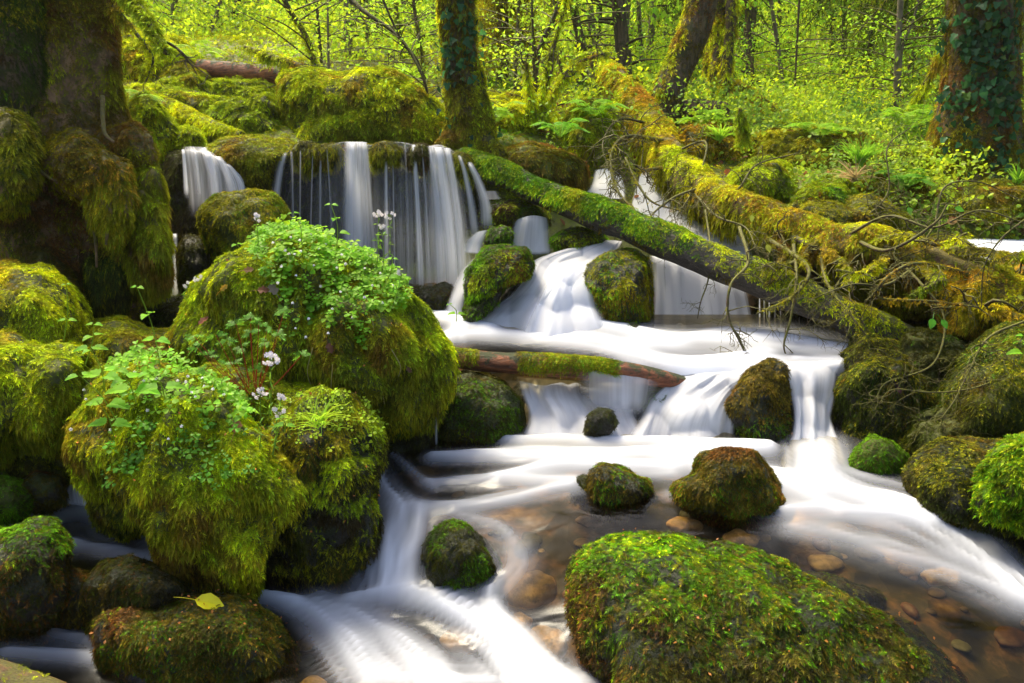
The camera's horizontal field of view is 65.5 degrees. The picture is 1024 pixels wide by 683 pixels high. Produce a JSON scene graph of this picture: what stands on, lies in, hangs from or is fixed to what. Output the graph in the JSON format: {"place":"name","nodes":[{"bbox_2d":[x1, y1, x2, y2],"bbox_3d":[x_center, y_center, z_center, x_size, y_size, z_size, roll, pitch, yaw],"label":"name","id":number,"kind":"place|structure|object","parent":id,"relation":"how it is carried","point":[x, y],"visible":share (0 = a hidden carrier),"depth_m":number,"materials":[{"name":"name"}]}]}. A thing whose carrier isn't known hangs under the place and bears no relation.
{"place":"outdoors","nodes":[
{"label":"outdoors","id":0,"kind":"place"},
{"bbox_2d":[0,0,1023,668],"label":"ground","id":1,"kind":"structure","parent":0,"point":[88,558],"depth_m":5.62,"materials":[{"name":"plant"}]},
{"bbox_2d":[0,470,34,526],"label":"stone","id":2,"kind":"object","parent":1,"relation":"on","point":[16,503],"visible":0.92,"depth_m":3.03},
{"bbox_2d":[3,454,72,491],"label":"boulder","id":3,"kind":"object","parent":1,"relation":"on","point":[26,466],"visible":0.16,"depth_m":3.22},
{"bbox_2d":[0,515,76,648],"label":"boulder","id":4,"kind":"object","parent":1,"relation":"on","point":[36,553],"visible":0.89,"depth_m":2.64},
{"bbox_2d":[0,257,93,344],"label":"boulder","id":5,"kind":"object","parent":1,"relation":"on","point":[33,301],"visible":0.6,"depth_m":3.38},
{"bbox_2d":[0,328,97,473],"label":"boulder","id":6,"kind":"object","parent":1,"relation":"on","point":[39,395],"visible":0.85,"depth_m":3.05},
{"bbox_2d":[0,0,210,323],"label":"tree","id":7,"kind":"object","parent":1,"relation":"on","point":[85,206],"visible":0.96,"depth_m":4.04,"materials":[{"name":"green plant"}]},
{"bbox_2d":[80,314,174,363],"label":"boulder","id":8,"kind":"object","parent":1,"relation":"on","point":[120,334],"visible":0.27,"depth_m":3.51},
{"bbox_2d":[123,82,179,165],"bbox_3d":[-2.794,-1.641,6.088,0.680,0.669,1.306,-5,16,-18],"label":"mossy mound","id":9,"kind":"object","parent":1,"relation":"on","point":[154,117],"visible":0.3,"depth_m":5.61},
{"bbox_2d":[139,291,185,327],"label":"boulder","id":10,"kind":"object","parent":1,"relation":"on","point":[165,314],"visible":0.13,"depth_m":4.47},
{"bbox_2d":[174,233,213,293],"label":"stone","id":11,"kind":"object","parent":10,"relation":"on","point":[192,259],"visible":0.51,"depth_m":4.65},
{"bbox_2d":[195,188,291,262],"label":"boulder","id":12,"kind":"object","parent":10,"relation":"on","point":[225,220],"visible":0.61,"depth_m":4.50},
{"bbox_2d":[121,28,204,82],"bbox_3d":[-3.884,-3.000,8.719,1.189,0.891,2.398,-6,16,-23],"label":"mossy mound","id":13,"kind":"object","parent":1,"relation":"on","point":[134,61],"visible":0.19,"depth_m":7.88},
{"bbox_2d":[146,71,229,113],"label":"mossy mound","id":14,"kind":"object","parent":1,"relation":"on","point":[186,89],"visible":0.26,"depth_m":6.94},
{"bbox_2d":[209,76,275,98],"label":"mossy mound","id":15,"kind":"object","parent":14,"relation":"on","point":[227,87],"visible":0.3,"depth_m":7.25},
{"bbox_2d":[195,57,283,84],"bbox_3d":[-2.576,-2.590,7.618,1.011,0.290,0.220,4,16,16],"label":"fallen log","id":16,"kind":"object","parent":15,"relation":"on","point":[230,69],"visible":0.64,"depth_m":7.57,"materials":[{"name":"red wood"}]},
{"bbox_2d":[160,148,222,242],"bbox_3d":[-2.192,-1.018,5.781,0.715,0.768,1.144,-5,16,-19],"label":"rock ledge","id":17,"kind":"object","parent":1,"relation":"on","point":[183,221],"visible":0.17,"depth_m":5.38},
{"bbox_2d":[172,147,244,291],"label":"waterfall","id":18,"kind":"structure","parent":17,"relation":"on","point":[232,179],"depth_m":5.22,"materials":[{"name":"liquid"}]},
{"bbox_2d":[203,95,282,134],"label":"mossy mound","id":19,"kind":"object","parent":1,"relation":"on","point":[234,112],"visible":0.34,"depth_m":6.47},
{"bbox_2d":[205,134,296,190],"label":"boulder","id":20,"kind":"object","parent":1,"relation":"on","point":[253,161],"visible":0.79,"depth_m":5.28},
{"bbox_2d":[127,83,244,142],"bbox_3d":[-2.686,-1.848,6.481,0.242,0.582,1.940,-14,20,-42],"label":"fallen log","id":21,"kind":"object","parent":20,"relation":"on","point":[212,128],"visible":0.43,"depth_m":6.21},
{"bbox_2d":[191,0,409,90],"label":"tree","id":22,"kind":"object","parent":1,"relation":"on","point":[309,45],"visible":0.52,"depth_m":7.06,"materials":[{"name":"green plant"}]},
{"bbox_2d":[274,64,444,147],"bbox_3d":[-1.285,-1.984,6.901,1.702,0.828,1.426,0,15,0],"label":"boulder","id":23,"kind":"object","parent":1,"relation":"on","point":[317,104],"visible":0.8,"depth_m":6.36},
{"bbox_2d":[271,141,493,268],"bbox_3d":[-1.094,-0.667,6.193,2.075,1.777,1.691,0,15,0],"label":"rock ledge","id":24,"kind":"object","parent":1,"relation":"on","point":[313,197],"visible":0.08,"depth_m":5.52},
{"bbox_2d":[288,139,345,184],"bbox_3d":[-1.322,-1.202,5.375,0.413,0.323,0.309,0,15,0],"label":"moss tuft","id":25,"kind":"object","parent":24,"relation":"attached to","point":[308,159],"visible":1,"depth_m":5.28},
{"bbox_2d":[274,142,490,286],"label":"waterfall","id":26,"kind":"structure","parent":24,"relation":"on","point":[355,217],"depth_m":5.28,"materials":[{"name":"liquid"}]},
{"bbox_2d":[367,140,404,174],"bbox_3d":[-0.842,-1.227,5.351,0.270,0.258,0.310,0,15,0],"label":"moss tuft","id":27,"kind":"object","parent":24,"relation":"on","point":[381,153],"visible":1,"depth_m":5.26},
{"bbox_2d":[298,0,500,101],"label":"sapling","id":28,"kind":"object","parent":1,"relation":"on","point":[405,46],"visible":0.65,"depth_m":6.58,"materials":[{"name":"green plant"}]},
{"bbox_2d":[313,0,528,87],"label":"sapling","id":29,"kind":"object","parent":1,"relation":"on","point":[416,33],"visible":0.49,"depth_m":8.44,"materials":[{"name":"green plant"}]},
{"bbox_2d":[431,0,508,161],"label":"tree","id":30,"kind":"object","parent":1,"relation":"on","point":[469,118],"visible":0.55,"depth_m":5.79,"materials":[{"name":"green plant"}]},
{"bbox_2d":[429,0,584,80],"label":"tree","id":31,"kind":"object","parent":1,"relation":"on","point":[491,5],"visible":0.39,"depth_m":10.20,"materials":[{"name":"green plant"}]},
{"bbox_2d":[478,197,554,235],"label":"boulder","id":32,"kind":"object","parent":1,"relation":"on","point":[510,211],"visible":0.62,"depth_m":5.26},
{"bbox_2d":[489,89,561,135],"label":"mossy mound","id":33,"kind":"object","parent":1,"relation":"on","point":[521,119],"visible":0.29,"depth_m":6.83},
{"bbox_2d":[509,0,605,135],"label":"sapling","id":34,"kind":"object","parent":33,"relation":"on","point":[552,56],"visible":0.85,"depth_m":6.81,"materials":[{"name":"green plant"}]},
{"bbox_2d":[432,0,645,106],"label":"tree","id":35,"kind":"object","parent":1,"relation":"on","point":[548,30],"visible":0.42,"depth_m":7.07,"materials":[{"name":"green plant"}]},
{"bbox_2d":[148,0,944,69],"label":"woodland","id":36,"kind":"object","parent":1,"relation":"on","point":[784,7],"visible":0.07,"depth_m":15.36,"materials":[{"name":"green plant"}]},
{"bbox_2d":[504,140,590,189],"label":"boulder","id":37,"kind":"object","parent":1,"relation":"on","point":[558,165],"visible":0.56,"depth_m":5.75,"materials":[{"name":"stone"}]},
{"bbox_2d":[120,0,1023,166],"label":"undergrowth","id":38,"kind":"object","parent":1,"relation":"on","point":[205,8],"visible":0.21,"depth_m":9.85,"materials":[{"name":"green plant"}]},
{"bbox_2d":[122,0,1023,239],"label":"moss carpet","id":39,"kind":"object","parent":1,"relation":"on","point":[200,36],"visible":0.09,"depth_m":10.57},
{"bbox_2d":[124,53,1023,340],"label":"moss carpet","id":40,"kind":"object","parent":1,"relation":"on","point":[624,147],"visible":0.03,"depth_m":6.39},
{"bbox_2d":[558,96,629,169],"bbox_3d":[0.697,-1.722,6.782,0.659,0.715,1.225,0,15,0],"label":"mossy mound","id":41,"kind":"object","parent":1,"relation":"on","point":[582,139],"visible":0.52,"depth_m":6.32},
{"bbox_2d":[543,0,678,75],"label":"tree","id":42,"kind":"object","parent":1,"relation":"on","point":[617,21],"visible":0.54,"depth_m":9.79,"materials":[{"name":"green plant"}]},
{"bbox_2d":[650,0,719,121],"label":"tree","id":43,"kind":"object","parent":1,"relation":"on","point":[687,45],"visible":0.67,"depth_m":7.15,"materials":[{"name":"brown plant"}]},
{"bbox_2d":[602,0,810,72],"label":"tree","id":44,"kind":"object","parent":1,"relation":"on","point":[675,16],"visible":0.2,"depth_m":13.95,"materials":[{"name":"green plant"}]},
{"bbox_2d":[678,118,742,163],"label":"mossy mound","id":45,"kind":"object","parent":1,"relation":"on","point":[727,144],"visible":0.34,"depth_m":6.44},
{"bbox_2d":[701,0,741,101],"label":"tree","id":46,"kind":"object","parent":1,"relation":"on","point":[718,60],"visible":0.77,"depth_m":7.74,"materials":[{"name":"green plant"}]},
{"bbox_2d":[725,154,798,203],"bbox_3d":[1.768,-1.127,5.791,0.618,0.481,1.078,6,16,22],"label":"mossy mound","id":47,"kind":"object","parent":1,"relation":"on","point":[781,172],"visible":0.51,"depth_m":5.42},
{"bbox_2d":[705,0,872,101],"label":"sapling","id":48,"kind":"object","parent":1,"relation":"on","point":[776,37],"visible":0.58,"depth_m":9.34,"materials":[{"name":"green plant"}]},
{"bbox_2d":[566,58,1023,420],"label":"fallen tree","id":49,"kind":"object","parent":1,"relation":"on","point":[694,187],"visible":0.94,"depth_m":4.48,"materials":[{"name":"green plant"}]},
{"bbox_2d":[752,298,845,355],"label":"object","id":50,"kind":"object","parent":1,"relation":"on","point":[798,321],"visible":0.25,"depth_m":4.84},
{"bbox_2d":[740,0,873,106],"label":"sapling","id":51,"kind":"object","parent":1,"relation":"on","point":[799,43],"visible":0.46,"depth_m":8.44,"materials":[{"name":"green plant"}]},
{"bbox_2d":[741,124,906,169],"bbox_3d":[2.742,-1.511,6.710,1.833,0.638,1.407,0,15,0],"label":"mossy mound","id":52,"kind":"object","parent":1,"relation":"on","point":[779,143],"visible":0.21,"depth_m":6.24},
{"bbox_2d":[789,192,913,231],"bbox_3d":[2.203,-0.789,5.229,0.936,0.408,0.933,0,15,0],"label":"mossy mound","id":53,"kind":"object","parent":1,"relation":"on","point":[853,211],"visible":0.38,"depth_m":4.92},
{"bbox_2d":[773,0,941,86],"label":"sapling","id":54,"kind":"object","parent":1,"relation":"on","point":[907,7],"visible":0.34,"depth_m":12.04,"materials":[{"name":"green plant"}]},
{"bbox_2d":[811,0,944,112],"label":"tree","id":55,"kind":"object","parent":1,"relation":"on","point":[898,40],"visible":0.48,"depth_m":8.47,"materials":[{"name":"green plant"}]},
{"bbox_2d":[837,0,944,109],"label":"sapling","id":56,"kind":"object","parent":1,"relation":"on","point":[907,33],"visible":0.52,"depth_m":8.55,"materials":[{"name":"green plant"}]},
{"bbox_2d":[850,82,935,229],"bbox_3d":[2.310,-1.063,4.773,0.457,1.000,0.795,9,17,30],"label":"shrub","id":57,"kind":"object","parent":1,"relation":"on","point":[879,203],"visible":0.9,"depth_m":4.83,"materials":[{"name":"green plant"}]},
{"bbox_2d":[817,231,974,330],"bbox_3d":[2.655,-0.296,4.885,1.631,0.790,1.221,0,15,0],"label":"mossy mound","id":58,"kind":"object","parent":1,"relation":"on","point":[918,317],"visible":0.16,"depth_m":4.47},
{"bbox_2d":[857,165,940,216],"bbox_3d":[2.792,-1.010,5.829,0.757,0.557,1.093,8,17,28],"label":"mossy mound","id":59,"kind":"object","parent":1,"relation":"on","point":[922,190],"visible":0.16,"depth_m":5.49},
{"bbox_2d":[826,0,1023,91],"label":"sapling","id":60,"kind":"object","parent":1,"relation":"on","point":[913,28],"visible":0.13,"depth_m":10.27,"materials":[{"name":"green plant"}]},
{"bbox_2d":[899,405,981,456],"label":"boulder","id":61,"kind":"object","parent":1,"relation":"on","point":[921,438],"visible":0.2,"depth_m":3.60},
{"bbox_2d":[922,0,1023,182],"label":"tree","id":62,"kind":"object","parent":1,"relation":"on","point":[978,100],"visible":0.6,"depth_m":5.80,"materials":[{"name":"green plant"}]},
{"bbox_2d":[927,259,1023,342],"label":"mossy mound","id":63,"kind":"object","parent":1,"relation":"on","point":[963,321],"visible":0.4,"depth_m":3.97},
{"bbox_2d":[934,319,1023,438],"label":"boulder","id":64,"kind":"object","parent":1,"relation":"on","point":[1003,417],"visible":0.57,"depth_m":3.48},
{"bbox_2d":[897,327,970,389],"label":"boulder","id":65,"kind":"object","parent":64,"relation":"on","point":[922,344],"visible":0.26,"depth_m":3.89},
{"bbox_2d":[944,177,1023,228],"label":"mossy mound","id":66,"kind":"object","parent":1,"relation":"on","point":[976,189],"visible":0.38,"depth_m":5.37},
{"bbox_2d":[967,430,1023,540],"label":"boulder","id":67,"kind":"object","parent":1,"relation":"on","point":[998,500],"visible":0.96,"depth_m":2.84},
{"bbox_2d":[4,433,1023,682],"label":"stream water","id":68,"kind":"structure","parent":0,"point":[522,655],"depth_m":3.03,"materials":[{"name":"liquid"}]},
{"bbox_2d":[0,658,65,682],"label":"stone","id":69,"kind":"object","parent":68,"relation":"on","point":[11,672],"visible":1,"depth_m":2.41,"materials":[{"name":"brown stone"}]},
{"bbox_2d":[22,470,72,515],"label":"stone","id":70,"kind":"object","parent":68,"relation":"on","point":[48,490],"visible":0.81,"depth_m":3.12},
{"bbox_2d":[84,500,144,543],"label":"boulder","id":71,"kind":"object","parent":68,"relation":"in","point":[96,513],"visible":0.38,"depth_m":3.02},
{"bbox_2d":[161,230,461,442],"bbox_3d":[-0.934,0.003,3.648,1.410,1.044,1.010,0,15,0],"label":"boulder","id":72,"kind":"object","parent":68,"relation":"in","point":[418,399],"visible":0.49,"depth_m":3.29,"materials":[{"name":"plant"}]},
{"bbox_2d":[242,221,412,349],"bbox_3d":[-0.799,-0.308,3.586,0.760,0.478,0.992,-6,16,-21],"label":"wood sorrel","id":73,"kind":"object","parent":72,"relation":"on","point":[360,288],"visible":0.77,"depth_m":3.32,"materials":[{"name":"green plant"}]},
{"bbox_2d":[259,214,402,286],"bbox_3d":[-0.817,-0.398,3.630,0.626,0.399,0.763,-4,15,-14],"label":"wood sorrel","id":74,"kind":"object","parent":72,"relation":"on","point":[308,240],"visible":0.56,"depth_m":3.39,"materials":[{"name":"green plant"}]},
{"bbox_2d":[29,263,1023,682],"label":"stream bed","id":75,"kind":"object","parent":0,"point":[549,515],"visible":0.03,"depth_m":3.20,"materials":[{"name":"liquid"}]},
{"bbox_2d":[52,562,89,643],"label":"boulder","id":76,"kind":"object","parent":75,"relation":"on","point":[72,619],"visible":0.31,"depth_m":2.78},
{"bbox_2d":[60,356,308,601],"bbox_3d":[-1.271,0.554,3.105,1.170,1.008,0.681,10,18,32],"label":"boulder","id":77,"kind":"object","parent":75,"relation":"on","point":[204,537],"visible":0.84,"depth_m":2.77,"materials":[{"name":"plant"}]},
{"bbox_2d":[100,415,257,501],"bbox_3d":[-1.161,0.448,3.045,0.593,0.512,0.746,0,15,0],"label":"wood sorrel","id":78,"kind":"object","parent":77,"relation":"on","point":[132,456],"visible":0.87,"depth_m":2.73,"materials":[{"name":"green plant"}]},
{"bbox_2d":[104,340,255,424],"bbox_3d":[-1.274,0.197,3.077,0.504,0.398,0.796,-7,16,-24],"label":"wood sorrel","id":79,"kind":"object","parent":77,"relation":"on","point":[241,404],"visible":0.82,"depth_m":2.88,"materials":[{"name":"green plant"}]},
{"bbox_2d":[184,306,310,419],"bbox_3d":[-1.001,0.093,3.042,0.441,0.442,0.210,-7,17,-25],"label":"red stemmed herb","id":80,"kind":"object","parent":77,"relation":"on","point":[263,343],"visible":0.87,"depth_m":3.03,"materials":[{"name":"green plant"}]},
{"bbox_2d":[78,591,302,682],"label":"boulder","id":81,"kind":"object","parent":75,"relation":"on","point":[230,640],"visible":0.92,"depth_m":2.55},
{"bbox_2d":[79,553,189,620],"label":"stone","id":82,"kind":"object","parent":81,"relation":"on","point":[129,580],"visible":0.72,"depth_m":2.69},
{"bbox_2d":[258,381,389,598],"bbox_3d":[-0.773,0.645,3.263,0.593,1.023,0.826,-8,17,-26],"label":"boulder","id":83,"kind":"object","parent":75,"relation":"on","point":[333,551],"visible":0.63,"depth_m":2.96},
{"bbox_2d":[197,361,295,424],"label":"boulder","id":84,"kind":"object","parent":83,"relation":"on","point":[281,386],"visible":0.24,"depth_m":3.13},
{"bbox_2d":[270,385,388,451],"bbox_3d":[-0.724,0.280,3.189,0.478,0.317,0.646,-7,17,-26],"label":"wood sorrel","id":85,"kind":"object","parent":83,"relation":"on","point":[369,406],"visible":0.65,"depth_m":3.01,"materials":[{"name":"green plant"}]},
{"bbox_2d":[384,432,438,475],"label":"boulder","id":86,"kind":"object","parent":75,"relation":"on","point":[404,455],"visible":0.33,"depth_m":3.70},
{"bbox_2d":[414,518,502,610],"bbox_3d":[-0.215,0.874,3.092,0.368,0.442,0.413,0,15,0],"label":"boulder","id":87,"kind":"object","parent":75,"relation":"on","point":[460,557],"visible":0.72,"depth_m":2.93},
{"bbox_2d":[439,625,486,653],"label":"submerged stone","id":88,"kind":"object","parent":75,"relation":"on","point":[456,638],"visible":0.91,"depth_m":2.79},
{"bbox_2d":[435,369,527,464],"bbox_3d":[-0.175,0.397,4.023,0.572,0.523,0.579,0,15,0],"label":"boulder","id":89,"kind":"object","parent":75,"relation":"on","point":[484,411],"visible":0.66,"depth_m":3.80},
{"bbox_2d":[455,347,685,387],"bbox_3d":[0.266,0.147,3.993,1.230,0.202,0.177,1,15,5],"label":"fallen log","id":90,"kind":"object","parent":89,"relation":"on","point":[560,365],"visible":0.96,"depth_m":3.94,"materials":[{"name":"red wood"}]},
{"bbox_2d":[503,570,557,608],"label":"submerged stone","id":91,"kind":"object","parent":75,"relation":"on","point":[533,589],"visible":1,"depth_m":2.92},
{"bbox_2d":[528,624,567,662],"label":"submerged stone","id":92,"kind":"object","parent":75,"relation":"on","point":[552,641],"visible":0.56,"depth_m":2.76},
{"bbox_2d":[548,226,608,251],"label":"stone","id":93,"kind":"object","parent":75,"relation":"on","point":[574,237],"visible":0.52,"depth_m":5.03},
{"bbox_2d":[583,247,654,327],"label":"boulder","id":94,"kind":"object","parent":75,"relation":"on","point":[618,282],"visible":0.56,"depth_m":4.63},
{"bbox_2d":[582,462,655,524],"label":"boulder","id":95,"kind":"object","parent":75,"relation":"on","point":[618,493],"visible":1,"depth_m":3.21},
{"bbox_2d":[513,379,794,431],"bbox_3d":[0.957,0.479,4.554,2.083,0.692,0.755,0,15,0],"label":"rock ledge","id":96,"kind":"object","parent":75,"relation":"on","point":[591,393],"visible":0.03,"depth_m":4.23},
{"bbox_2d":[296,467,1023,682],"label":"pebbles","id":97,"kind":"object","parent":75,"relation":"on","point":[831,561],"visible":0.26,"depth_m":3.14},
{"bbox_2d":[842,433,909,488],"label":"stone","id":98,"kind":"object","parent":97,"relation":"on","point":[873,460],"visible":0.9,"depth_m":3.44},
{"bbox_2d":[667,445,796,535],"bbox_3d":[0.910,0.623,3.244,0.572,0.456,0.450,0,15,0],"label":"boulder","id":99,"kind":"object","parent":75,"relation":"on","point":[726,489],"visible":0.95,"depth_m":3.09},
{"bbox_2d":[723,357,792,459],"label":"boulder","id":100,"kind":"object","parent":75,"relation":"on","point":[757,403],"visible":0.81,"depth_m":3.79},
{"bbox_2d":[562,530,968,682],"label":"boulder","id":101,"kind":"object","parent":75,"relation":"on","point":[621,624],"visible":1,"depth_m":2.47,"materials":[{"name":"plant"}]},
{"bbox_2d":[645,70,1023,261],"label":"undergrowth","id":102,"kind":"object","parent":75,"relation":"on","point":[939,169],"visible":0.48,"depth_m":6.49,"materials":[{"name":"green plant"}]},
{"bbox_2d":[802,570,887,609],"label":"stone","id":103,"kind":"object","parent":75,"relation":"on","point":[872,596],"visible":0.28,"depth_m":2.82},
{"bbox_2d":[830,330,936,458],"bbox_3d":[2.019,0.370,4.166,0.765,0.850,1.051,4,16,15],"label":"boulder","id":104,"kind":"object","parent":75,"relation":"on","point":[862,359],"visible":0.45,"depth_m":3.79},
{"bbox_2d":[456,146,914,339],"bbox_3d":[0.889,-0.600,4.820,3.181,1.099,0.343,10,18,32],"label":"fallen log","id":105,"kind":"object","parent":104,"relation":"on","point":[679,245],"visible":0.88,"depth_m":4.66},
{"bbox_2d":[900,434,1023,573],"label":"boulder","id":106,"kind":"object","parent":75,"relation":"on","point":[937,477],"visible":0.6,"depth_m":3.05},
{"bbox_2d":[901,308,1023,461],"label":"dead twig","id":107,"kind":"object","parent":106,"relation":"on","point":[977,352],"visible":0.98,"depth_m":3.43,"materials":[{"name":"wood"}]},
{"bbox_2d":[457,240,621,346],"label":"waterfall","id":108,"kind":"structure","parent":0,"point":[552,297],"depth_m":4.63,"materials":[{"name":"liquid"}]},
{"bbox_2d":[517,369,745,458],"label":"waterfall","id":109,"kind":"structure","parent":0,"point":[690,405],"depth_m":3.90,"materials":[{"name":"liquid"}]},
{"bbox_2d":[433,310,848,374],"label":"stream water","id":110,"kind":"structure","parent":0,"point":[638,342],"depth_m":4.34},
{"bbox_2d":[444,215,548,325],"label":"waterfall","id":111,"kind":"structure","parent":110,"relation":"on","point":[531,233],"depth_m":5.15,"materials":[{"name":"liquid"}]},
{"bbox_2d":[463,243,535,306],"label":"boulder","id":112,"kind":"object","parent":110,"relation":"on","point":[490,270],"visible":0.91,"depth_m":4.61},
{"bbox_2d":[652,256,769,351],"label":"waterfall","id":113,"kind":"structure","parent":110,"relation":"on","point":[675,283],"depth_m":4.93,"materials":[{"name":"liquid"}]},
{"bbox_2d":[587,169,745,261],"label":"waterfall","id":114,"kind":"structure","parent":0,"point":[597,187],"depth_m":5.79,"materials":[{"name":"liquid"}]},
{"bbox_2d":[781,360,843,467],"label":"waterfall","id":115,"kind":"structure","parent":0,"point":[811,383],"depth_m":3.88,"materials":[{"name":"liquid"}]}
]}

